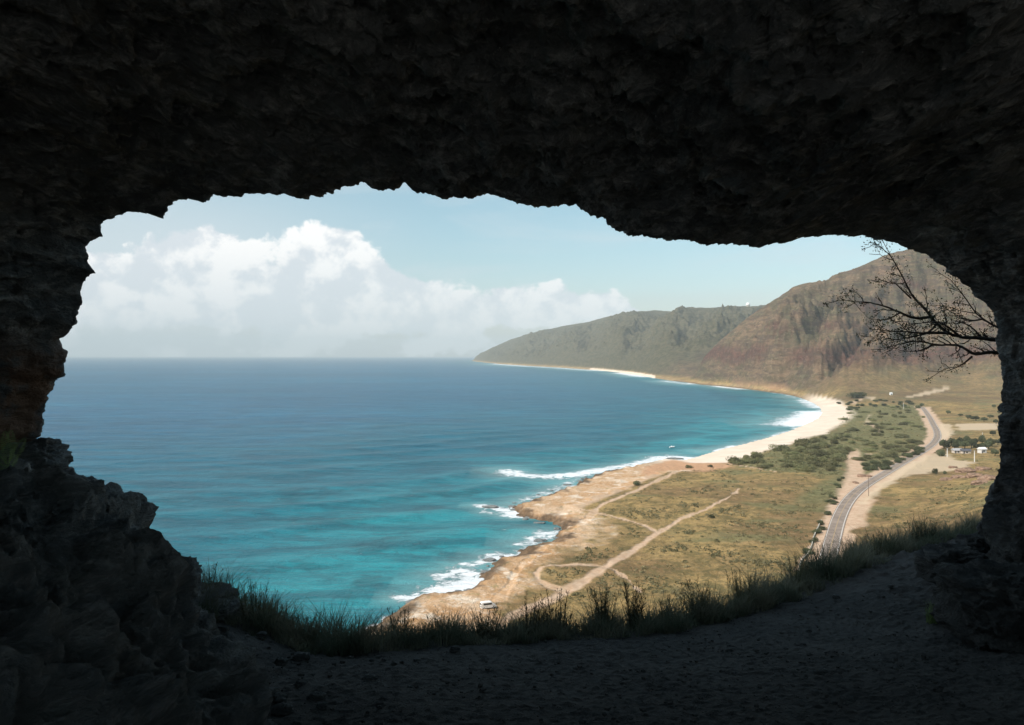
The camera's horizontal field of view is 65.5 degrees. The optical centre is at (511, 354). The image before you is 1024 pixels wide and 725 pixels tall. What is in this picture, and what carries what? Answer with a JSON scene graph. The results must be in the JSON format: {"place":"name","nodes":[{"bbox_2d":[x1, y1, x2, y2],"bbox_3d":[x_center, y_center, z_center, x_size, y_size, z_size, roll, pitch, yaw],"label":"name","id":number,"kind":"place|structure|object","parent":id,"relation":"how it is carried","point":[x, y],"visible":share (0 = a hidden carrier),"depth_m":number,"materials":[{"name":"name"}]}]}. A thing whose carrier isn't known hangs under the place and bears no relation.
{"place":"outdoors","nodes":[
{"label":"outdoors","id":0,"kind":"place"},
{"bbox_2d":[36,357,821,631],"bbox_3d":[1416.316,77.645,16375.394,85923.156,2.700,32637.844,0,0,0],"label":"sea","id":1,"kind":"structure","parent":0,"point":[378,483],"depth_m":673.80,"materials":[{"name":"liquid"}]},
{"bbox_2d":[483,558,496,561],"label":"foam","id":2,"kind":"object","parent":1,"relation":"in","point":[489,559],"visible":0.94,"depth_m":301.33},
{"bbox_2d":[482,505,498,507],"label":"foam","id":3,"kind":"object","parent":1,"relation":"in","point":[490,506],"visible":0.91,"depth_m":406.03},
{"bbox_2d":[534,538,546,541],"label":"sea rock","id":4,"kind":"object","parent":1,"relation":"in","point":[540,540],"visible":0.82,"depth_m":333.07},
{"bbox_2d":[666,457,682,459],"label":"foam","id":5,"kind":"object","parent":1,"relation":"in","point":[674,458],"visible":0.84,"depth_m":595.13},
{"bbox_2d":[59,182,907,356],"label":"sky","id":6,"kind":"structure","parent":0,"point":[360,270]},
{"bbox_2d":[0,0,1023,534],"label":"cave","id":7,"kind":"structure","parent":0,"point":[750,122],"depth_m":8.46},
{"bbox_2d":[216,532,1023,724],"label":"cave floor","id":8,"kind":"structure","parent":0,"point":[716,692],"depth_m":7.71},
{"bbox_2d":[0,454,281,724],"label":"rock bank","id":9,"kind":"object","parent":8,"relation":"on","point":[105,619],"visible":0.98,"depth_m":5.15,"materials":[{"name":"stone"}]},
{"bbox_2d":[0,430,26,469],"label":"fern","id":10,"kind":"object","parent":9,"relation":"on","point":[10,456],"visible":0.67,"depth_m":8.39,"materials":[{"name":"green plant"}]},
{"bbox_2d":[0,438,72,469],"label":"boulder","id":11,"kind":"object","parent":9,"relation":"on","point":[35,455],"visible":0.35,"depth_m":10.64,"materials":[{"name":"stone"}]},
{"bbox_2d":[32,437,61,452],"bbox_3d":[-6.408,1.251,10.889,0.396,0.272,0.466,0,0,0],"label":"boulder","id":12,"kind":"object","parent":11,"relation":"on","point":[41,441],"visible":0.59,"depth_m":10.80,"materials":[{"name":"stone"}]},
{"bbox_2d":[189,556,202,599],"bbox_3d":[-4.004,2.783,9.700,0.405,0.590,0.734,0,0,0],"label":"boulder","id":13,"kind":"object","parent":8,"relation":"on","point":[197,571],"visible":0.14,"depth_m":9.75,"materials":[{"name":"stone"}]},
{"bbox_2d":[199,564,229,582],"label":"tall weed","id":14,"kind":"object","parent":8,"relation":"on","point":[209,571],"visible":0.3,"depth_m":10.36,"materials":[{"name":"plant"}]},
{"bbox_2d":[205,596,245,623],"bbox_3d":[-3.618,3.193,9.905,0.622,0.258,0.697,0,0,0],"label":"boulder","id":15,"kind":"object","parent":8,"relation":"on","point":[232,604],"visible":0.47,"depth_m":9.79,"materials":[{"name":"stone"}]},
{"bbox_2d":[236,575,278,620],"bbox_3d":[-3.166,3.083,9.890,0.552,0.682,0.532,0,0,0],"label":"tall weed","id":16,"kind":"object","parent":8,"relation":"on","point":[252,599],"visible":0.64,"depth_m":9.91,"materials":[{"name":"plant"}]},
{"bbox_2d":[273,692,287,700],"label":"stone","id":17,"kind":"object","parent":8,"relation":"on","point":[277,694],"visible":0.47,"depth_m":6.63,"materials":[{"name":"stone"}]},
{"bbox_2d":[274,657,287,665],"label":"stone","id":18,"kind":"object","parent":8,"relation":"on","point":[280,661],"visible":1,"depth_m":8.02,"materials":[{"name":"stone"}]},
{"bbox_2d":[271,702,293,714],"bbox_3d":[-1.809,2.790,6.268,0.171,0.098,0.133,0,0,0],"label":"stone","id":19,"kind":"object","parent":8,"relation":"on","point":[283,708],"visible":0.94,"depth_m":6.23,"materials":[{"name":"stone"}]},
{"bbox_2d":[294,680,305,687],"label":"stone","id":20,"kind":"object","parent":8,"relation":"on","point":[298,683],"visible":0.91,"depth_m":7.07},
{"bbox_2d":[290,614,310,641],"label":"tall weed","id":21,"kind":"object","parent":8,"relation":"on","point":[301,622],"visible":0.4,"depth_m":9.57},
{"bbox_2d":[292,651,310,661],"bbox_3d":[-2.235,3.218,8.477,0.192,0.107,0.149,0,0,0],"label":"stone","id":22,"kind":"object","parent":8,"relation":"on","point":[300,656],"visible":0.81,"depth_m":8.43,"materials":[{"name":"stone"}]},
{"bbox_2d":[306,691,326,699],"bbox_3d":[-1.639,2.873,6.676,0.159,0.091,0.121,0,0,0],"label":"stone","id":23,"kind":"object","parent":8,"relation":"on","point":[318,695],"visible":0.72,"depth_m":6.65,"materials":[{"name":"stone"}]},
{"bbox_2d":[362,674,376,679],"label":"stone","id":24,"kind":"object","parent":8,"relation":"on","point":[369,676],"visible":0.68,"depth_m":7.39,"materials":[{"name":"stone"}]},
{"bbox_2d":[387,606,414,636],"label":"tall weed","id":25,"kind":"object","parent":8,"relation":"on","point":[406,617],"visible":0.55,"depth_m":9.70,"materials":[{"name":"plant"}]},
{"bbox_2d":[425,606,455,636],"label":"tall weed","id":26,"kind":"object","parent":8,"relation":"on","point":[440,620],"visible":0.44,"depth_m":9.90,"materials":[{"name":"plant"}]},
{"bbox_2d":[469,602,500,638],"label":"tall weed","id":27,"kind":"object","parent":8,"relation":"on","point":[486,626],"visible":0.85,"depth_m":9.98,"materials":[{"name":"plant"}]},
{"bbox_2d":[517,591,543,634],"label":"tall weed","id":28,"kind":"object","parent":8,"relation":"on","point":[534,616],"visible":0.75,"depth_m":10.11,"materials":[{"name":"plant"}]},
{"bbox_2d":[535,588,574,630],"bbox_3d":[0.548,3.317,10.215,0.546,0.649,0.573,0,0,0],"label":"tall weed","id":29,"kind":"object","parent":8,"relation":"on","point":[549,610],"visible":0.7,"depth_m":10.23,"materials":[{"name":"plant"}]},
{"bbox_2d":[192,501,982,656],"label":"grass","id":30,"kind":"structure","parent":8,"relation":"on","point":[331,639],"depth_m":10.31,"materials":[{"name":"plant"}]},
{"bbox_2d":[585,585,619,625],"bbox_3d":[1.163,3.318,10.414,0.476,0.722,0.433,0,0,-38],"label":"tall weed","id":31,"kind":"object","parent":8,"relation":"on","point":[603,610],"visible":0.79,"depth_m":10.41,"materials":[{"name":"plant"}]},
{"bbox_2d":[235,593,1023,724],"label":"gravel","id":32,"kind":"structure","parent":8,"relation":"on","point":[693,720],"depth_m":7.40,"materials":[{"name":"gravel"}]},
{"bbox_2d":[616,575,646,630],"bbox_3d":[1.593,3.333,10.615,0.448,0.779,0.368,0,0,0],"label":"tall weed","id":33,"kind":"object","parent":8,"relation":"on","point":[634,604],"visible":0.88,"depth_m":10.59,"materials":[{"name":"plant"}]},
{"bbox_2d":[659,594,681,621],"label":"tall weed","id":34,"kind":"object","parent":8,"relation":"on","point":[662,604],"visible":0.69,"depth_m":10.97,"materials":[{"name":"plant"}]},
{"bbox_2d":[680,573,711,620],"bbox_3d":[2.580,3.430,11.194,0.487,0.705,0.568,0,0,39],"label":"tall weed","id":35,"kind":"object","parent":8,"relation":"on","point":[698,591],"visible":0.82,"depth_m":11.16,"materials":[{"name":"plant"}]},
{"bbox_2d":[724,567,758,606],"bbox_3d":[3.443,3.509,11.903,0.482,0.664,0.604,0,0,36],"label":"tall weed","id":36,"kind":"object","parent":8,"relation":"on","point":[737,590],"visible":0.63,"depth_m":11.89,"materials":[{"name":"plant"}]},
{"bbox_2d":[779,549,816,589],"bbox_3d":[4.574,3.497,12.834,0.575,0.698,0.524,0,0,-40],"label":"tall weed","id":37,"kind":"object","parent":8,"relation":"on","point":[801,572],"visible":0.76,"depth_m":12.82,"materials":[{"name":"plant"}]},
{"bbox_2d":[831,594,839,598],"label":"stone","id":38,"kind":"object","parent":8,"relation":"on","point":[834,596],"visible":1,"depth_m":11.79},
{"bbox_2d":[820,539,860,573],"bbox_3d":[5.598,3.462,13.631,0.620,0.651,0.484,0,0,0],"label":"tall weed","id":39,"kind":"object","parent":8,"relation":"on","point":[833,541],"visible":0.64,"depth_m":13.58,"materials":[{"name":"plant"}]},
{"bbox_2d":[865,531,899,554],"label":"tall weed","id":40,"kind":"object","parent":8,"relation":"on","point":[879,543],"visible":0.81,"depth_m":14.98,"materials":[{"name":"plant"}]},
{"bbox_2d":[823,238,998,382],"bbox_3d":[8.512,0.566,15.936,5.398,6.320,2.320,0,0,-25],"label":"thorny tree","id":41,"kind":"object","parent":8,"relation":"on","point":[945,331],"visible":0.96,"depth_m":15.49,"materials":[{"name":"grey plant"}]},
{"bbox_2d":[907,516,936,541],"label":"tall weed","id":42,"kind":"object","parent":8,"relation":"on","point":[922,528],"visible":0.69,"depth_m":16.14,"materials":[{"name":"plant"}]},
{"bbox_2d":[918,598,936,623],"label":"grass tuft","id":43,"kind":"object","parent":8,"relation":"on","point":[930,620],"visible":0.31,"depth_m":10.51,"materials":[{"name":"green plant"}]},
{"bbox_2d":[912,542,987,583],"bbox_3d":[6.441,3.072,11.620,0.963,0.629,1.163,0,0,0],"label":"boulder","id":44,"kind":"object","parent":8,"relation":"on","point":[927,557],"visible":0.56,"depth_m":11.51,"materials":[{"name":"stone"}]},
{"bbox_2d":[955,533,989,552],"bbox_3d":[7.122,3.024,12.211,0.689,0.558,0.702,0,0,0],"label":"boulder","id":45,"kind":"object","parent":8,"relation":"on","point":[976,541],"visible":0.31,"depth_m":12.07,"materials":[{"name":"stone"}]},
{"bbox_2d":[929,558,1023,652],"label":"boulder","id":46,"kind":"object","parent":8,"relation":"on","point":[978,602],"visible":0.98,"depth_m":9.33,"materials":[{"name":"stone"}]},
{"bbox_2d":[981,493,1023,562],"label":"boulder","id":47,"kind":"object","parent":8,"relation":"on","point":[1003,528],"visible":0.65,"depth_m":10.79,"materials":[{"name":"stone"}]},
{"bbox_2d":[366,250,1002,633],"bbox_3d":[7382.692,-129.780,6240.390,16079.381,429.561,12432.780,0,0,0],"label":"ground","id":48,"kind":"structure","parent":0,"point":[800,341],"depth_m":722.99,"materials":[{"name":"soil"}]},
{"bbox_2d":[480,600,495,608],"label":"parked van","id":49,"kind":"object","parent":48,"relation":"on","point":[483,605],"visible":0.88,"depth_m":236.12,"materials":[{"name":"white paint"}]},
{"bbox_2d":[725,455,740,461],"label":"shrub","id":50,"kind":"object","parent":48,"relation":"on","point":[735,458],"visible":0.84,"depth_m":547.22,"materials":[{"name":"green plant"}]},
{"bbox_2d":[731,461,742,464],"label":"shrub","id":51,"kind":"object","parent":48,"relation":"on","point":[736,463],"visible":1,"depth_m":541.22,"materials":[{"name":"green plant"}]},
{"bbox_2d":[747,458,756,462],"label":"shrub","id":52,"kind":"object","parent":48,"relation":"on","point":[752,460],"visible":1,"depth_m":546.19,"materials":[{"name":"green plant"}]},
{"bbox_2d":[751,453,763,458],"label":"shrub","id":53,"kind":"object","parent":48,"relation":"on","point":[757,456],"visible":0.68,"depth_m":562.03,"materials":[{"name":"green plant"}]},
{"bbox_2d":[757,464,771,468],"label":"shrub","id":54,"kind":"object","parent":48,"relation":"on","point":[763,466],"visible":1,"depth_m":519.89,"materials":[{"name":"green plant"}]},
{"bbox_2d":[545,406,997,600],"bbox_3d":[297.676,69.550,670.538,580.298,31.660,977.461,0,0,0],"label":"scrub","id":55,"kind":"object","parent":48,"relation":"on","point":[656,584],"visible":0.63,"depth_m":334.16,"materials":[{"name":"green plant"}]},
{"bbox_2d":[768,444,788,449],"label":"shrub","id":56,"kind":"object","parent":48,"relation":"on","point":[781,447],"visible":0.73,"depth_m":619.46,"materials":[{"name":"green plant"}]},
{"bbox_2d":[777,458,789,461],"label":"shrub","id":57,"kind":"object","parent":48,"relation":"on","point":[785,460],"visible":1,"depth_m":554.34,"materials":[{"name":"green plant"}]},
{"bbox_2d":[779,462,792,466],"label":"shrub","id":58,"kind":"object","parent":48,"relation":"on","point":[786,464],"visible":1,"depth_m":522.75,"materials":[{"name":"green plant"}]},
{"bbox_2d":[782,447,794,451],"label":"shrub","id":59,"kind":"object","parent":48,"relation":"on","point":[783,449],"visible":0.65,"depth_m":603.87,"materials":[{"name":"green plant"}]},
{"bbox_2d":[794,465,804,470],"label":"shrub","id":60,"kind":"object","parent":48,"relation":"on","point":[799,468],"visible":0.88,"depth_m":509.08,"materials":[{"name":"green plant"}]},
{"bbox_2d":[793,446,805,451],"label":"shrub","id":61,"kind":"object","parent":48,"relation":"on","point":[800,448],"visible":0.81,"depth_m":609.24,"materials":[{"name":"green plant"}]},
{"bbox_2d":[794,437,811,446],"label":"shrub","id":62,"kind":"object","parent":48,"relation":"on","point":[800,442],"visible":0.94,"depth_m":641.39,"materials":[{"name":"green plant"}]},
{"bbox_2d":[803,464,813,471],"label":"shrub","id":63,"kind":"object","parent":48,"relation":"on","point":[807,467],"visible":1,"depth_m":501.77,"materials":[{"name":"green plant"}]},
{"bbox_2d":[799,519,821,567],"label":"stone wall","id":64,"kind":"structure","parent":48,"relation":"on","point":[812,540],"depth_m":316.56,"materials":[{"name":"stone"}]},
{"bbox_2d":[802,455,819,460],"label":"shrub","id":65,"kind":"object","parent":48,"relation":"on","point":[808,457],"visible":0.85,"depth_m":551.66,"materials":[{"name":"green plant"}]},
{"bbox_2d":[810,437,817,442],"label":"shrub","id":66,"kind":"object","parent":48,"relation":"on","point":[814,440],"visible":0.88,"depth_m":675.59,"materials":[{"name":"green plant"}]},
{"bbox_2d":[807,443,822,448],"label":"shrub","id":67,"kind":"object","parent":48,"relation":"on","point":[815,446],"visible":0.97,"depth_m":626.69,"materials":[{"name":"green plant"}]},
{"bbox_2d":[809,460,824,466],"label":"shrub","id":68,"kind":"object","parent":48,"relation":"on","point":[815,463],"visible":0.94,"depth_m":525.93,"materials":[{"name":"green plant"}]},
{"bbox_2d":[808,451,829,455],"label":"shrub","id":69,"kind":"object","parent":48,"relation":"on","point":[821,453],"visible":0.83,"depth_m":576.38,"materials":[{"name":"green plant"}]},
{"bbox_2d":[819,456,827,461],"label":"shrub","id":70,"kind":"object","parent":48,"relation":"on","point":[823,459],"visible":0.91,"depth_m":547.48,"materials":[{"name":"green plant"}]},
{"bbox_2d":[819,442,829,447],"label":"shrub","id":71,"kind":"object","parent":48,"relation":"on","point":[823,444],"visible":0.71,"depth_m":638.86,"materials":[{"name":"green plant"}]},
{"bbox_2d":[826,464,835,470],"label":"shrub","id":72,"kind":"object","parent":48,"relation":"on","point":[831,467],"visible":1,"depth_m":506.12,"materials":[{"name":"green plant"}]},
{"bbox_2d":[824,460,838,465],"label":"shrub","id":73,"kind":"object","parent":48,"relation":"on","point":[833,462],"visible":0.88,"depth_m":525.49,"materials":[{"name":"green plant"}]},
{"bbox_2d":[830,438,838,443],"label":"shrub","id":74,"kind":"object","parent":48,"relation":"on","point":[833,441],"visible":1,"depth_m":664.94,"materials":[{"name":"green plant"}]},
{"bbox_2d":[829,454,847,459],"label":"shrub","id":75,"kind":"object","parent":48,"relation":"on","point":[832,456],"visible":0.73,"depth_m":558.32,"materials":[{"name":"green plant"}]},
{"bbox_2d":[846,392,867,397],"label":"bush","id":76,"kind":"object","parent":48,"relation":"on","point":[857,394],"visible":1,"depth_m":1239.19,"materials":[{"name":"green plant"}]},
{"bbox_2d":[857,474,871,476],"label":"dirt pile","id":77,"kind":"object","parent":48,"relation":"on","point":[862,475],"visible":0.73,"depth_m":476.57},
{"bbox_2d":[863,454,871,458],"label":"shrub","id":78,"kind":"object","parent":48,"relation":"on","point":[867,456],"visible":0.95,"depth_m":563.45,"materials":[{"name":"green plant"}]},
{"bbox_2d":[863,448,875,451],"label":"shrub","id":79,"kind":"object","parent":48,"relation":"on","point":[869,449],"visible":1,"depth_m":604.10,"materials":[{"name":"green plant"}]},
{"bbox_2d":[868,428,881,431],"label":"shrub","id":80,"kind":"object","parent":48,"relation":"on","point":[875,429],"visible":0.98,"depth_m":766.41,"materials":[{"name":"green plant"}]},
{"bbox_2d":[871,454,885,457],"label":"shrub","id":81,"kind":"object","parent":48,"relation":"on","point":[878,456],"visible":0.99,"depth_m":567.53,"materials":[{"name":"green plant"}]},
{"bbox_2d":[883,445,895,448],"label":"shrub","id":82,"kind":"object","parent":48,"relation":"on","point":[888,446],"visible":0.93,"depth_m":621.11,"materials":[{"name":"green plant"}]},
{"bbox_2d":[888,450,897,454],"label":"shrub","id":83,"kind":"object","parent":48,"relation":"on","point":[893,452],"visible":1,"depth_m":583.43,"materials":[{"name":"green plant"}]},
{"bbox_2d":[894,448,908,451],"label":"shrub","id":84,"kind":"object","parent":48,"relation":"on","point":[902,450],"visible":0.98,"depth_m":598.94,"materials":[{"name":"green plant"}]},
{"bbox_2d":[902,445,916,448],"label":"shrub","id":85,"kind":"object","parent":48,"relation":"on","point":[909,446],"visible":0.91,"depth_m":620.61,"materials":[{"name":"green plant"}]},
{"bbox_2d":[906,439,923,442],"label":"shrub","id":86,"kind":"object","parent":48,"relation":"on","point":[912,441],"visible":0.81,"depth_m":661.99,"materials":[{"name":"green plant"}]},
{"bbox_2d":[911,451,920,454],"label":"bush","id":87,"kind":"object","parent":48,"relation":"on","point":[916,453],"visible":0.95,"depth_m":578.48,"materials":[{"name":"green plant"}]},
{"bbox_2d":[935,449,945,455],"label":"bush","id":88,"kind":"object","parent":48,"relation":"on","point":[940,452],"visible":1,"depth_m":572.70,"materials":[{"name":"green plant"}]},
{"bbox_2d":[939,477,951,480],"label":"outcrop","id":89,"kind":"object","parent":48,"relation":"on","point":[944,478],"visible":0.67,"depth_m":444.97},
{"bbox_2d":[943,440,951,447],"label":"broadleaf tree","id":90,"kind":"object","parent":48,"relation":"on","point":[946,444],"visible":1,"depth_m":607.60,"materials":[{"name":"green plant"}]},
{"bbox_2d":[952,442,958,447],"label":"broadleaf tree","id":91,"kind":"object","parent":48,"relation":"on","point":[955,445],"visible":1,"depth_m":606.04,"materials":[{"name":"green plant"}]},
{"bbox_2d":[951,448,961,452],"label":"farm building","id":92,"kind":"structure","parent":48,"relation":"on","point":[955,450],"depth_m":591.41,"materials":[{"name":"white metal"}]},
{"bbox_2d":[950,475,965,478],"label":"outcrop","id":93,"kind":"object","parent":48,"relation":"on","point":[957,476],"visible":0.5,"depth_m":452.14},
{"bbox_2d":[959,441,969,448],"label":"broadleaf tree","id":94,"kind":"object","parent":48,"relation":"on","point":[963,443],"visible":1,"depth_m":612.70,"materials":[{"name":"green plant"}]},
{"bbox_2d":[954,467,976,472],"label":"outcrop","id":95,"kind":"object","parent":48,"relation":"on","point":[964,470],"visible":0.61,"depth_m":481.75,"materials":[{"name":"stone"}]},
{"bbox_2d":[960,449,971,453],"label":"farm building","id":96,"kind":"structure","parent":48,"relation":"on","point":[966,451],"depth_m":588.08,"materials":[{"name":"white metal"}]},
{"bbox_2d":[967,438,976,447],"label":"broadleaf tree","id":97,"kind":"object","parent":48,"relation":"on","point":[972,441],"visible":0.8,"depth_m":618.42,"materials":[{"name":"green plant"}]},
{"bbox_2d":[966,473,982,477],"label":"outcrop","id":98,"kind":"object","parent":48,"relation":"on","point":[970,475],"visible":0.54,"depth_m":446.26,"materials":[{"name":"stone"}]},
{"bbox_2d":[972,443,980,447],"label":"broadleaf tree","id":99,"kind":"object","parent":48,"relation":"on","point":[975,445],"visible":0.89,"depth_m":600.80,"materials":[{"name":"green plant"}]},
{"bbox_2d":[970,480,987,484],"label":"outcrop","id":100,"kind":"object","parent":48,"relation":"on","point":[976,482],"visible":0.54,"depth_m":405.63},
{"bbox_2d":[976,447,986,452],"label":"white shed","id":101,"kind":"structure","parent":48,"relation":"on","point":[981,449],"depth_m":589.49,"materials":[{"name":"metal"}]},
{"bbox_2d":[978,435,985,441],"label":"broadleaf tree","id":102,"kind":"object","parent":48,"relation":"on","point":[982,438],"visible":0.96,"depth_m":640.47,"materials":[{"name":"green plant"}]},
{"bbox_2d":[975,466,991,470],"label":"outcrop","id":103,"kind":"object","parent":48,"relation":"on","point":[979,468],"visible":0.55,"depth_m":484.50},
{"bbox_2d":[980,442,989,447],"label":"broadleaf tree","id":104,"kind":"object","parent":48,"relation":"on","point":[986,444],"visible":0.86,"depth_m":606.08,"materials":[{"name":"green plant"}]},
{"bbox_2d":[976,474,995,480],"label":"outcrop","id":105,"kind":"object","parent":48,"relation":"on","point":[986,477],"visible":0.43,"depth_m":414.50,"materials":[{"name":"stone"}]},
{"bbox_2d":[990,449,999,453],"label":"broadleaf tree","id":106,"kind":"object","parent":48,"relation":"on","point":[995,451],"visible":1,"depth_m":566.88,"materials":[{"name":"green plant"}]},
{"bbox_2d":[819,407,941,558],"bbox_3d":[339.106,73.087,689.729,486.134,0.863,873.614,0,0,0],"label":"road","id":107,"kind":"structure","parent":0,"point":[835,518],"depth_m":409.74,"materials":[{"name":"asphalt"}]},
{"bbox_2d":[819,411,933,557],"bbox_3d":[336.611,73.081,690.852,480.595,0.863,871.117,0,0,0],"label":"road edge line","id":108,"kind":"object","parent":107,"relation":"on","point":[845,496],"visible":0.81,"depth_m":381.27,"materials":[{"name":"white paint"}]},
{"bbox_2d":[827,407,937,560],"bbox_3d":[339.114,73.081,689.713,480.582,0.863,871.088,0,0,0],"label":"road centre line","id":109,"kind":"object","parent":107,"relation":"on","point":[863,486],"visible":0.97,"depth_m":413.92,"materials":[{"name":"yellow paint"}]},
{"bbox_2d":[837,407,940,549],"bbox_3d":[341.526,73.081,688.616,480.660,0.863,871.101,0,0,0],"label":"road edge line","id":110,"kind":"object","parent":107,"relation":"on","point":[876,481],"visible":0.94,"depth_m":431.82,"materials":[{"name":"white paint"}]}
]}

